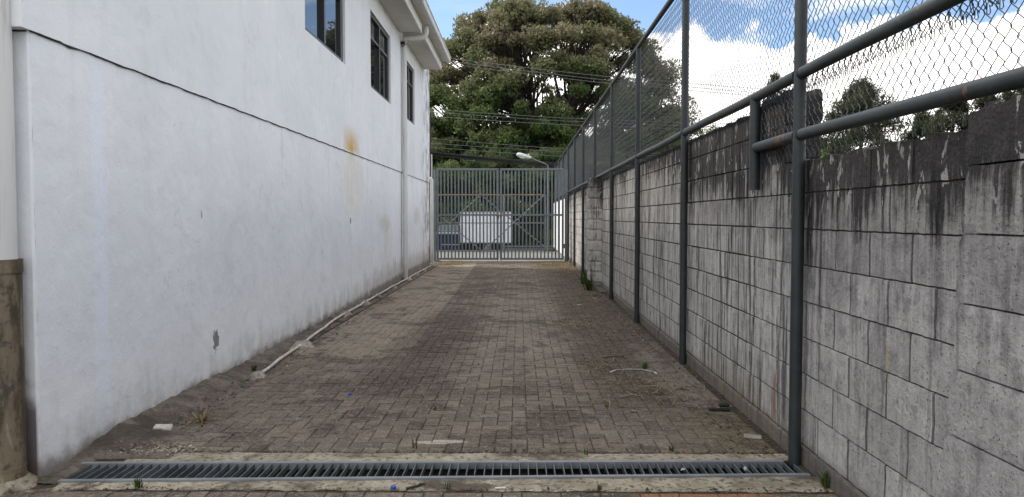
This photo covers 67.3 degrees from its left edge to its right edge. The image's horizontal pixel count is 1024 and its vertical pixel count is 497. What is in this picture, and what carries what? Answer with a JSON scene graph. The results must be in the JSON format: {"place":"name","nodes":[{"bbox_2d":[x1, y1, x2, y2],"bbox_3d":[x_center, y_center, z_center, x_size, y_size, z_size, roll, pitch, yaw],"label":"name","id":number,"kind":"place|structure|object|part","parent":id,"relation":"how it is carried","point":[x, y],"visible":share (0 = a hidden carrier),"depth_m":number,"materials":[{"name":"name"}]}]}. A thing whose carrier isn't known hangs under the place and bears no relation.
{"place":"outdoors","nodes":[
{"label":"outdoors","id":0,"kind":"place"},
{"bbox_2d":[0,261,837,496],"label":"paving","id":1,"kind":"structure","parent":0,"point":[321,382],"depth_m":6.30,"materials":[{"name":"brick"}]},
{"bbox_2d":[153,424,172,429],"bbox_3d":[-2.296,1.189,5.061,0.110,0.050,0.088,3,2,-14],"label":"block chunk","id":2,"kind":"object","parent":1,"relation":"on","point":[164,426],"visible":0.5,"depth_m":5.04,"materials":[{"name":"white concrete"}]},
{"bbox_2d":[191,408,214,422],"bbox_3d":[-2.121,1.153,5.322,0.221,0.122,0.154,0,2,-12],"label":"weed","id":3,"kind":"object","parent":1,"relation":"on","point":[203,417],"visible":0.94,"depth_m":5.31,"materials":[{"name":"plant"}]},
{"bbox_2d":[248,265,430,380],"bbox_3d":[-2.348,0.812,14.098,0.331,0.098,14.937,0,2,0],"label":"ground conduit","id":4,"kind":"object","parent":1,"relation":"on","point":[297,345],"visible":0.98,"depth_m":8.53,"materials":[{"name":"plastic"}]},
{"bbox_2d":[412,437,417,448],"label":"weed","id":5,"kind":"object","parent":1,"relation":"on","point":[413,443],"visible":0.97,"depth_m":4.72,"materials":[{"name":"green plant"}]},
{"bbox_2d":[62,268,828,492],"bbox_3d":[-0.286,0.830,13.859,4.122,0.050,19.814,0,2,1],"label":"grit","id":6,"kind":"object","parent":1,"relation":"on","point":[647,489],"visible":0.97,"depth_m":5.44,"materials":[{"name":"grey gravel"}]},
{"bbox_2d":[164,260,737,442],"bbox_3d":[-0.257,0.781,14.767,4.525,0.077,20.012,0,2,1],"label":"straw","id":7,"kind":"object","parent":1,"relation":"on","point":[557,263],"visible":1,"depth_m":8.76,"materials":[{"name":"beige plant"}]},
{"bbox_2d":[576,270,586,283],"bbox_3d":[1.581,0.590,16.305,0.344,0.349,0.377,1,3,31],"label":"weed","id":8,"kind":"object","parent":1,"relation":"on","point":[584,274],"visible":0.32,"depth_m":16.27,"materials":[{"name":"green plant"}]},
{"bbox_2d":[582,278,593,290],"bbox_3d":[1.468,0.670,14.902,0.275,0.302,0.303,0,2,1],"label":"weed","id":9,"kind":"object","parent":1,"relation":"on","point":[588,284],"visible":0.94,"depth_m":14.88,"materials":[{"name":"green plant"}]},
{"bbox_2d":[619,393,641,397],"bbox_3d":[0.928,1.160,6.084,0.201,0.018,0.060,-1,2,-20],"label":"twig","id":10,"kind":"object","parent":1,"relation":"on","point":[631,394],"visible":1,"depth_m":6.07,"materials":[{"name":"brown wood"}]},
{"bbox_2d":[610,369,656,374],"bbox_3d":[1.119,1.119,7.033,0.429,0.008,0.206,1,2,16],"label":"plastic strip","id":11,"kind":"object","parent":1,"relation":"on","point":[637,369],"visible":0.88,"depth_m":7.05,"materials":[{"name":"white plastic"}]},
{"bbox_2d":[642,361,650,368],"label":"weed","id":12,"kind":"object","parent":1,"relation":"on","point":[646,365],"visible":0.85,"depth_m":7.18,"materials":[{"name":"green plant"}]},
{"bbox_2d":[639,385,667,387],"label":"twig","id":13,"kind":"object","parent":1,"relation":"on","point":[652,386],"visible":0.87,"depth_m":6.40,"materials":[{"name":"wood"}]},
{"bbox_2d":[669,443,675,451],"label":"weed","id":14,"kind":"object","parent":1,"relation":"on","point":[671,449],"visible":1,"depth_m":4.67,"materials":[{"name":"green plant"}]},
{"bbox_2d":[708,403,729,410],"bbox_3d":[1.522,1.163,5.658,0.155,0.041,0.082,0,2,7],"label":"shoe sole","id":15,"kind":"object","parent":1,"relation":"on","point":[721,405],"visible":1,"depth_m":5.63,"materials":[{"name":"black rubber"}]},
{"bbox_2d":[744,434,761,439],"bbox_3d":[1.545,1.207,4.939,0.110,0.016,0.070,1,2,18],"label":"tile piece","id":16,"kind":"object","parent":1,"relation":"on","point":[752,436],"visible":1,"depth_m":4.92,"materials":[{"name":"white tile"}]},
{"bbox_2d":[31,248,838,496],"bbox_3d":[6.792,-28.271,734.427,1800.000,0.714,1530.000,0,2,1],"label":"ground","id":17,"kind":"structure","parent":0,"point":[773,444],"depth_m":4.98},
{"bbox_2d":[16,481,101,492],"bbox_3d":[-2.525,1.256,4.041,0.691,0.023,0.151,0,2,1],"label":"mortar bead","id":18,"kind":"object","parent":17,"relation":"on","point":[72,488],"visible":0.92,"depth_m":4.00,"materials":[{"name":"concrete"}]},
{"bbox_2d":[0,0,450,495],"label":"white building","id":19,"kind":"structure","parent":17,"relation":"on","point":[194,193],"depth_m":5.96,"materials":[{"name":"white paint"}]},
{"bbox_2d":[305,0,342,61],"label":"window","id":20,"kind":"structure","parent":19,"relation":"in","point":[323,18],"depth_m":10.67,"materials":[{"name":"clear glass"}]},
{"bbox_2d":[370,12,388,101],"bbox_3d":[-2.516,-3.536,14.441,0.071,1.331,2.096,0,2,1],"label":"window","id":21,"kind":"structure","parent":19,"relation":"in","point":[379,39],"depth_m":14.42,"materials":[{"name":"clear glass"}]},
{"bbox_2d":[407,63,412,123],"bbox_3d":[-2.481,-3.691,18.218,0.071,1.331,1.616,0,2,1],"label":"window","id":22,"kind":"structure","parent":19,"relation":"in","point":[409,71],"depth_m":18.65,"materials":[{"name":"black glass"}]},
{"bbox_2d":[36,260,441,483],"bbox_3d":[-2.211,0.788,14.375,0.574,0.094,20.580,0,2,1],"label":"mortar edge","id":23,"kind":"object","parent":17,"relation":"on","point":[132,430],"visible":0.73,"depth_m":5.39,"materials":[{"name":"grey concrete"}]},
{"bbox_2d":[109,439,236,455],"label":"mortar crumbs","id":24,"kind":"object","parent":23,"relation":"on","point":[162,448],"visible":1,"depth_m":4.68,"materials":[{"name":"concrete"}]},
{"bbox_2d":[251,364,257,371],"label":"weed","id":25,"kind":"object","parent":23,"relation":"on","point":[254,367],"visible":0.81,"depth_m":7.02,"materials":[{"name":"green plant"}]},
{"bbox_2d":[429,113,430,243],"bbox_3d":[-2.605,-1.914,24.267,0.140,4.680,0.140,0,2,1],"label":"dark post","id":26,"kind":"object","parent":17,"relation":"on","point":[430,170],"visible":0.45,"depth_m":24.19,"materials":[{"name":"grey metal"}]},
{"bbox_2d":[64,462,796,478],"bbox_3d":[-0.418,1.368,4.309,4.091,0.234,0.302,0,2,-1],"label":"drain channel","id":27,"kind":"object","parent":17,"relation":"in","point":[479,472],"visible":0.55,"depth_m":4.46,"materials":[{"name":"metal"}]},
{"bbox_2d":[57,460,810,482],"bbox_3d":[-0.420,1.258,4.305,4.117,0.039,0.326,0,2,-1],"label":"drain grate","id":28,"kind":"object","parent":27,"relation":"on","point":[115,471],"visible":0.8,"depth_m":4.37,"materials":[{"name":"grey metal"}]},
{"bbox_2d":[430,177,433,261],"bbox_3d":[-2.575,-0.903,24.108,0.234,2.674,0.110,0,2,1],"label":"vent pipe","id":29,"kind":"object","parent":17,"relation":"on","point":[431,224],"visible":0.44,"depth_m":24.07,"materials":[{"name":"white plastic"}]},
{"bbox_2d":[54,477,832,492],"bbox_3d":[-0.365,1.256,4.116,4.095,0.007,0.249,0,2,1],"label":"kerb strip","id":30,"kind":"object","parent":17,"relation":"on","point":[756,484],"visible":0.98,"depth_m":4.09,"materials":[{"name":"concrete"}]},
{"bbox_2d":[131,477,143,488],"bbox_3d":[-1.966,1.232,4.038,0.062,0.067,0.059,-2,3,-42],"label":"weed","id":31,"kind":"object","parent":30,"relation":"on","point":[137,482],"visible":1,"depth_m":4.04,"materials":[{"name":"green plant"}]},
{"bbox_2d":[406,483,425,488],"bbox_3d":[-0.508,1.247,4.050,0.115,0.010,0.031,-2,3,-34],"label":"strap piece","id":32,"kind":"object","parent":30,"relation":"on","point":[417,485],"visible":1,"depth_m":4.05,"materials":[{"name":"black rubber"}]},
{"bbox_2d":[814,469,830,488],"bbox_3d":[1.652,1.212,4.051,0.122,0.106,0.085,0,2,12],"label":"weed","id":33,"kind":"object","parent":30,"relation":"on","point":[825,481],"visible":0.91,"depth_m":4.04,"materials":[{"name":"green plant"}]},
{"bbox_2d":[432,165,457,221],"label":"drooping tree","id":34,"kind":"object","parent":17,"relation":"on","point":[442,202],"visible":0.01,"depth_m":49.33,"materials":[{"name":"green plant"}]},
{"bbox_2d":[429,109,467,187],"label":"leafy tree","id":35,"kind":"object","parent":17,"relation":"on","point":[439,149],"visible":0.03,"depth_m":53.69,"materials":[{"name":"green plant"}]},
{"bbox_2d":[125,452,787,460],"bbox_3d":[-0.308,1.237,4.545,3.900,0.008,0.221,0,2,1],"label":"kerb strip","id":36,"kind":"object","parent":17,"relation":"on","point":[253,456],"visible":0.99,"depth_m":4.57,"materials":[{"name":"concrete"}]},
{"bbox_2d":[432,147,502,249],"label":"drooping tree","id":37,"kind":"object","parent":17,"relation":"on","point":[468,163],"visible":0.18,"depth_m":49.30,"materials":[{"name":"green plant"}]},
{"bbox_2d":[436,212,510,251],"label":"pickup truck","id":38,"kind":"object","parent":17,"relation":"on","point":[453,241],"visible":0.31,"depth_m":44.97,"materials":[{"name":"white paint"}]},
{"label":"window","id":39,"kind":"part","parent":38,"relation":"part of","materials":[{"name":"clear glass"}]},
{"bbox_2d":[434,127,538,206],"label":"leafy tree","id":40,"kind":"object","parent":17,"relation":"on","point":[463,136],"visible":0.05,"depth_m":54.90,"materials":[{"name":"green plant"}]},
{"bbox_2d":[442,187,553,248],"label":"hedge","id":41,"kind":"object","parent":17,"relation":"on","point":[524,198],"visible":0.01,"depth_m":51.66,"materials":[{"name":"green plant"}]},
{"bbox_2d":[436,252,569,261],"bbox_3d":[-1.740,0.274,28.137,14.000,0.001,6.930,0,2,1],"label":"concrete apron","id":42,"kind":"object","parent":17,"relation":"on","point":[524,254],"depth_m":28.49,"materials":[{"name":"grey concrete"}]},
{"bbox_2d":[433,169,435,260],"bbox_3d":[-2.477,-1.047,24.722,0.076,2.970,0.108,0,2,1],"label":"gate post","id":43,"kind":"object","parent":42,"relation":"on","point":[434,171],"visible":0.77,"depth_m":24.67,"materials":[{"name":"metal"}]},
{"bbox_2d":[435,168,502,260],"bbox_3d":[-1.377,-1.062,24.671,2.171,3.005,0.140,0,2,1],"label":"gate leaf","id":44,"kind":"object","parent":43,"relation":"attached to","point":[497,214],"visible":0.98,"depth_m":24.69,"materials":[{"name":"metal"}]},
{"bbox_2d":[433,194,545,251],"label":"gate","id":45,"kind":"structure","parent":42,"relation":"on","point":[499,222],"depth_m":30.97,"materials":[{"name":"metal"}]},
{"bbox_2d":[564,169,567,260],"bbox_3d":[1.737,-1.045,24.683,0.101,2.970,0.108,0,2,1],"label":"gate post","id":46,"kind":"object","parent":42,"relation":"on","point":[566,217],"visible":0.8,"depth_m":24.63,"materials":[{"name":"metal"}]},
{"bbox_2d":[498,168,564,259],"bbox_3d":[0.624,-1.061,24.652,2.150,3.005,0.140,0,2,1],"label":"gate leaf","id":47,"kind":"object","parent":46,"relation":"attached to","point":[533,214],"visible":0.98,"depth_m":24.67,"materials":[{"name":"metal"}]},
{"bbox_2d":[468,142,549,249],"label":"drooping tree","id":48,"kind":"object","parent":17,"relation":"on","point":[509,152],"visible":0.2,"depth_m":49.73,"materials":[{"name":"green plant"}]},
{"bbox_2d":[502,246,556,251],"bbox_3d":[1.488,0.269,36.584,4.100,0.810,0.170,0,2,1],"label":"guard rail","id":49,"kind":"object","parent":17,"relation":"on","point":[528,249],"visible":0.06,"depth_m":36.50,"materials":[{"name":"grey metal"}]},
{"bbox_2d":[516,153,548,239],"bbox_3d":[0.895,-1.714,32.951,1.410,4.772,0.200,0,2,1],"label":"street lamp","id":50,"kind":"object","parent":17,"relation":"on","point":[521,155],"visible":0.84,"depth_m":32.85,"materials":[{"name":"grey metal"}]},
{"bbox_2d":[505,147,578,247],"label":"drooping tree","id":51,"kind":"object","parent":17,"relation":"on","point":[551,157],"visible":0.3,"depth_m":49.13,"materials":[{"name":"green plant"}]},
{"bbox_2d":[428,0,680,186],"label":"rain tree","id":52,"kind":"object","parent":17,"relation":"on","point":[512,33],"visible":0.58,"depth_m":54.45,"materials":[{"name":"green plant"}]},
{"bbox_2d":[522,128,588,185],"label":"leafy tree","id":53,"kind":"object","parent":17,"relation":"on","point":[536,140],"visible":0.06,"depth_m":55.63,"materials":[{"name":"green plant"}]},
{"bbox_2d":[536,140,592,247],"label":"drooping tree","id":54,"kind":"object","parent":17,"relation":"on","point":[557,174],"visible":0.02,"depth_m":50.76,"materials":[{"name":"green plant"}]},
{"bbox_2d":[576,150,630,187],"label":"drooping tree","id":55,"kind":"object","parent":17,"relation":"on","point":[604,163],"visible":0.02,"depth_m":49.13,"materials":[{"name":"green plant"}]},
{"bbox_2d":[578,126,658,164],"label":"leafy tree","id":56,"kind":"object","parent":17,"relation":"on","point":[641,148],"visible":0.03,"depth_m":52.83,"materials":[{"name":"green plant"}]},
{"bbox_2d":[641,56,709,149],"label":"feathery tree","id":57,"kind":"object","parent":17,"relation":"on","point":[671,96],"visible":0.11,"depth_m":55.78,"materials":[{"name":"green plant"}]},
{"bbox_2d":[664,132,688,147],"bbox_3d":[8.294,-2.884,39.877,3.948,6.346,4.702,0,2,1],"label":"bush","id":58,"kind":"object","parent":17,"relation":"on","point":[675,142],"depth_m":39.39,"materials":[{"name":"green plant"}]},
{"bbox_2d":[699,123,718,135],"bbox_3d":[8.526,-2.495,33.588,3.512,6.138,3.477,0,2,1],"label":"bush","id":59,"kind":"object","parent":17,"relation":"on","point":[707,129],"visible":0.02,"depth_m":33.49,"materials":[{"name":"green plant"}]},
{"bbox_2d":[761,70,780,104],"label":"conifer","id":60,"kind":"object","parent":17,"relation":"on","point":[777,77],"visible":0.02,"depth_m":45.30,"materials":[{"name":"green plant"}]},
{"bbox_2d":[554,0,1023,467],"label":"chain link fence","id":61,"kind":"object","parent":17,"relation":"on","point":[973,89],"visible":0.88,"depth_m":4.65,"materials":[{"name":"metal"}]},
{"bbox_2d":[556,89,1023,496],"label":"block wall","id":62,"kind":"structure","parent":17,"relation":"on","point":[913,343],"depth_m":3.73,"materials":[{"name":"grey concrete"}]},
{"bbox_2d":[820,75,910,156],"bbox_3d":[16.790,-4.066,37.833,5.995,8.885,6.987,-2,3,-39],"label":"conifer","id":63,"kind":"object","parent":17,"relation":"on","point":[873,128],"visible":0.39,"depth_m":36.92,"materials":[{"name":"green plant"}]},
{"bbox_2d":[898,110,935,140],"bbox_3d":[21.089,-3.532,39.999,4.366,7.639,3.646,0,2,1],"label":"conifer","id":64,"kind":"object","parent":17,"relation":"on","point":[923,118],"visible":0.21,"depth_m":39.30,"materials":[{"name":"green plant"}]},
{"bbox_2d":[923,101,970,136],"bbox_3d":[20.441,-3.477,35.629,4.460,7.891,4.223,1,2,19],"label":"conifer","id":65,"kind":"object","parent":17,"relation":"on","point":[955,111],"visible":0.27,"depth_m":35.35,"materials":[{"name":"green plant"}]},
{"bbox_2d":[967,94,998,127],"bbox_3d":[21.318,-3.402,34.446,3.244,7.843,3.058,-1,3,-30],"label":"conifer","id":66,"kind":"object","parent":17,"relation":"on","point":[978,102],"visible":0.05,"depth_m":34.54,"materials":[{"name":"green plant"}]},
{"bbox_2d":[998,88,1023,99],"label":"conifer","id":67,"kind":"object","parent":17,"relation":"on","point":[1004,95],"visible":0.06,"depth_m":32.68,"materials":[{"name":"green plant"}]},
{"bbox_2d":[432,155,603,171],"bbox_3d":[5.353,-5.135,38.159,58.016,4.632,0.040,0,2,-1],"label":"communication cable","id":68,"kind":"object","parent":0,"point":[497,162],"visible":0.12,"depth_m":38.12,"materials":[{"name":"black rubber"}]},
{"bbox_2d":[432,154,619,171],"bbox_3d":[5.353,-5.192,38.106,58.016,4.409,0.040,0,2,-1],"label":"communication cable","id":69,"kind":"object","parent":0,"point":[502,161],"visible":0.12,"depth_m":38.07,"materials":[{"name":"black rubber"}]},
{"bbox_2d":[431,153,625,168],"bbox_3d":[5.351,-5.298,38.001,58.017,3.999,0.058,0,2,-1],"label":"communication cable","id":70,"kind":"object","parent":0,"point":[505,159],"visible":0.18,"depth_m":37.96,"materials":[{"name":"black rubber"}]},
{"bbox_2d":[433,154,623,169],"bbox_3d":[5.351,-5.247,38.053,58.017,4.211,0.058,0,2,-1],"label":"communication cable","id":71,"kind":"object","parent":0,"point":[506,161],"visible":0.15,"depth_m":38.01,"materials":[{"name":"black rubber"}]},
{"bbox_2d":[431,152,628,167],"bbox_3d":[5.351,-5.347,37.949,58.016,3.773,0.040,0,2,-1],"label":"communication cable","id":72,"kind":"object","parent":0,"point":[499,158],"visible":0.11,"depth_m":37.91,"materials":[{"name":"black rubber"}]},
{"bbox_2d":[433,147,626,159],"bbox_3d":[5.361,-5.749,38.932,58.013,3.127,0.018,0,2,-1],"label":"power line","id":73,"kind":"object","parent":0,"point":[499,152],"visible":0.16,"depth_m":38.90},
{"bbox_2d":[431,138,653,153],"bbox_3d":[5.361,-6.170,38.915,58.013,3.482,0.018,0,2,-1],"label":"power line","id":74,"kind":"object","parent":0,"point":[518,145],"visible":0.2,"depth_m":38.89,"materials":[{"name":"black"}]},
{"bbox_2d":[434,143,654,155],"bbox_3d":[5.362,-5.959,38.923,58.013,2.956,0.018,0,2,-1],"label":"power line","id":75,"kind":"object","parent":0,"point":[524,149],"visible":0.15,"depth_m":38.91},
{"bbox_2d":[445,63,833,101],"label":"power line","id":76,"kind":"object","parent":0,"point":[583,80],"visible":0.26,"depth_m":40.76,"materials":[{"name":"black rubber"}]},
{"bbox_2d":[432,109,913,125],"bbox_3d":[5.371,-7.832,39.856,58.014,2.916,0.022,0,2,-1],"label":"power line","id":77,"kind":"object","parent":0,"point":[568,118],"visible":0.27,"depth_m":39.85,"materials":[{"name":"black rubber"}]},
{"bbox_2d":[451,58,910,97],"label":"power line","id":78,"kind":"object","parent":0,"point":[633,78],"visible":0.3,"depth_m":40.76,"materials":[{"name":"black rubber"}]},
{"bbox_2d":[429,111,957,129],"bbox_3d":[5.371,-7.696,39.861,58.014,3.053,0.022,0,2,-1],"label":"power line","id":79,"kind":"object","parent":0,"point":[574,121],"visible":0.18,"depth_m":39.85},
{"bbox_2d":[431,116,955,131],"bbox_3d":[5.371,-7.465,39.871,58.014,2.782,0.022,0,2,-1],"label":"power line","id":80,"kind":"object","parent":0,"point":[560,124],"visible":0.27,"depth_m":39.85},
{"bbox_2d":[450,61,970,104],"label":"power line","id":81,"kind":"object","parent":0,"point":[601,79],"visible":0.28,"depth_m":40.76,"materials":[{"name":"black rubber"}]},
{"bbox_2d":[427,0,1023,151],"label":"sky","id":82,"kind":"structure","parent":0,"point":[443,11],"materials":[{"name":"white"}]}
]}

